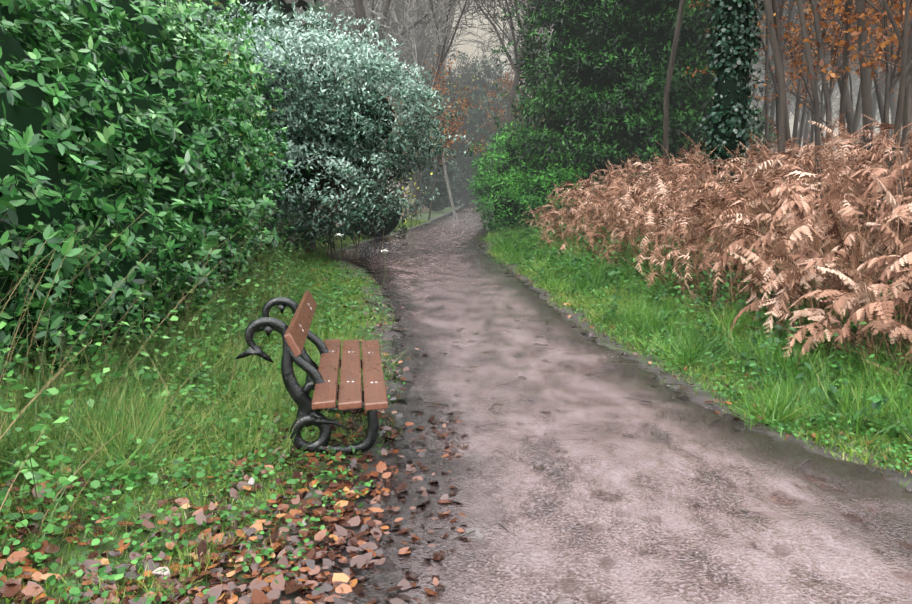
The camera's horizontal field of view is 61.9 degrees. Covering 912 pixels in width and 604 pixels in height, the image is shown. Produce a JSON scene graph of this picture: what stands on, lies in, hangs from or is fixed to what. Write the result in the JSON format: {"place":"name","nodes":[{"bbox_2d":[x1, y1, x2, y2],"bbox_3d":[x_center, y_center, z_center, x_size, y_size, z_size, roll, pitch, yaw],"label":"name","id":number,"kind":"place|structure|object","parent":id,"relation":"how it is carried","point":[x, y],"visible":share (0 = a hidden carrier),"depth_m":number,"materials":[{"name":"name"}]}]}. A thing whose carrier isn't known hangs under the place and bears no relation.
{"place":"outdoors","nodes":[
{"label":"outdoors","id":0,"kind":"place"},
{"bbox_2d":[0,188,911,603],"bbox_3d":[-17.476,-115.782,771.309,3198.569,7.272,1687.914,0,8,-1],"label":"ground","id":1,"kind":"structure","parent":0,"point":[702,396],"depth_m":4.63,"materials":[{"name":"green plant"}]},
{"bbox_2d":[0,212,314,541],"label":"plant stems","id":2,"kind":"object","parent":1,"relation":"on","point":[47,341],"visible":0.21,"depth_m":5.78,"materials":[{"name":"green plant"}]},
{"bbox_2d":[0,213,315,531],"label":"shoot leaves","id":3,"kind":"object","parent":1,"relation":"on","point":[61,419],"visible":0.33,"depth_m":5.51,"materials":[{"name":"green plant"}]},
{"bbox_2d":[0,204,321,536],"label":"dry stalks","id":4,"kind":"object","parent":1,"relation":"on","point":[49,382],"visible":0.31,"depth_m":5.37,"materials":[{"name":"brown"}]},
{"bbox_2d":[0,246,419,502],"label":"long grass","id":5,"kind":"structure","parent":1,"relation":"on","point":[113,430],"depth_m":4.89,"materials":[{"name":"green plant"}]},
{"bbox_2d":[234,290,387,454],"bbox_3d":[-0.925,0.450,4.989,0.881,0.869,1.770,-1,8,-7],"label":"bench","id":6,"kind":"object","parent":1,"relation":"on","point":[321,380],"visible":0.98,"depth_m":4.59,"materials":[{"name":"brown wood"}]},
{"bbox_2d":[180,0,479,258],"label":"bush","id":7,"kind":"object","parent":1,"relation":"on","point":[351,59],"depth_m":16.88,"materials":[{"name":"green plant"}]},
{"bbox_2d":[336,233,387,293],"bbox_3d":[-1.434,-0.623,11.869,0.147,0.985,1.730,3,9,18],"label":"umbel","id":8,"kind":"object","parent":1,"relation":"on","point":[340,266],"depth_m":11.15,"materials":[{"name":"white plant"}]},
{"bbox_2d":[168,0,562,229],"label":"trees","id":9,"kind":"object","parent":1,"relation":"on","point":[470,114],"depth_m":71.28,"materials":[{"name":"grey plant"}]},
{"bbox_2d":[295,0,496,217],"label":"birch trees","id":10,"kind":"object","parent":1,"relation":"on","point":[411,12],"visible":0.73,"depth_m":42.46,"materials":[{"name":"grey plant"}]},
{"bbox_2d":[0,226,911,603],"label":"fallen leaves","id":11,"kind":"object","parent":1,"relation":"on","point":[310,574],"depth_m":3.45,"materials":[{"name":"brown plant"}]},
{"bbox_2d":[0,0,314,384],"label":"rhododendron","id":12,"kind":"object","parent":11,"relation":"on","point":[248,203],"depth_m":7.12,"materials":[{"name":"green plant"}]},
{"bbox_2d":[165,0,275,171],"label":"leaves","id":13,"kind":"object","parent":12,"relation":"on","point":[251,85],"visible":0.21,"depth_m":10.25,"materials":[{"name":"green plant"}]},
{"bbox_2d":[375,56,539,220],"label":"beech saplings","id":14,"kind":"object","parent":1,"relation":"on","point":[440,158],"visible":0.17,"depth_m":39.17,"materials":[{"name":"brown plant"}]},
{"bbox_2d":[463,120,608,232],"bbox_3d":[3.103,-4.671,28.671,5.694,4.836,6.342,0,8,-1],"label":"yew bush","id":15,"kind":"object","parent":1,"relation":"on","point":[482,177],"depth_m":27.91,"materials":[{"name":"green plant"}]},
{"bbox_2d":[284,0,911,204],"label":"bare trees","id":16,"kind":"object","parent":1,"relation":"on","point":[420,49],"visible":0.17,"depth_m":77.18,"materials":[{"name":"grey plant"}]},
{"bbox_2d":[312,0,901,187],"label":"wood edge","id":17,"kind":"object","parent":1,"relation":"on","point":[469,48],"depth_m":230.36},
{"bbox_2d":[353,0,911,239],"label":"bare trees","id":18,"kind":"object","parent":1,"relation":"on","point":[816,113],"visible":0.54,"depth_m":19.82,"materials":[{"name":"brown plant"}]},
{"bbox_2d":[490,0,777,221],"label":"evergreen trees","id":19,"kind":"object","parent":1,"relation":"on","point":[537,110],"depth_m":26.02,"materials":[{"name":"green plant"}]},
{"bbox_2d":[378,0,911,163],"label":"autumn leaves","id":20,"kind":"object","parent":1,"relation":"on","point":[840,9],"visible":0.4,"depth_m":18.36,"materials":[{"name":"orange plant"}]},
{"bbox_2d":[473,223,911,465],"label":"coarse grass clumps","id":21,"kind":"object","parent":1,"relation":"on","point":[774,412],"visible":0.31,"depth_m":6.86,"materials":[{"name":"green plant"}]},
{"bbox_2d":[517,108,911,373],"bbox_3d":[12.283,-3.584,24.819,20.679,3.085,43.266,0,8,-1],"label":"bracken ferns","id":22,"kind":"object","parent":1,"relation":"on","point":[809,266],"visible":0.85,"depth_m":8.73,"materials":[{"name":"brown plant"}]},
{"bbox_2d":[536,185,911,376],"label":"bracken litter","id":23,"kind":"object","parent":1,"relation":"on","point":[791,251],"visible":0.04,"depth_m":10.49,"materials":[{"name":"brown plant"}]},
{"bbox_2d":[302,202,911,603],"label":"path","id":24,"kind":"structure","parent":0,"point":[595,487],"depth_m":4.13,"materials":[{"name":"grey asphalt"}]},
{"bbox_2d":[272,148,464,237],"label":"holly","id":25,"kind":"object","parent":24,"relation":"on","point":[453,166],"depth_m":53.94,"materials":[{"name":"green plant"}]},
{"bbox_2d":[403,179,424,230],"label":"yellow sapling stems","id":26,"kind":"object","parent":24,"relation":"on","point":[414,202],"visible":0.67,"depth_m":29.58,"materials":[{"name":"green plant"}]},
{"bbox_2d":[394,75,477,222],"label":"yellow leaves","id":27,"kind":"object","parent":26,"relation":"attached to","point":[420,173],"visible":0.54,"depth_m":29.77,"materials":[{"name":"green plant"}]},
{"bbox_2d":[499,212,911,433],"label":"weeds","id":28,"kind":"object","parent":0,"point":[876,403],"depth_m":8.67,"materials":[{"name":"green plant"}]},
{"bbox_2d":[692,0,764,197],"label":"ivy leaves","id":29,"kind":"object","parent":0,"point":[714,117],"visible":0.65,"depth_m":15.78,"materials":[{"name":"green plant"}]},
{"bbox_2d":[708,0,751,208],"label":"trunk","id":30,"kind":"object","parent":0,"point":[732,87],"visible":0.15,"depth_m":15.82,"materials":[{"name":"plant"}]}
]}

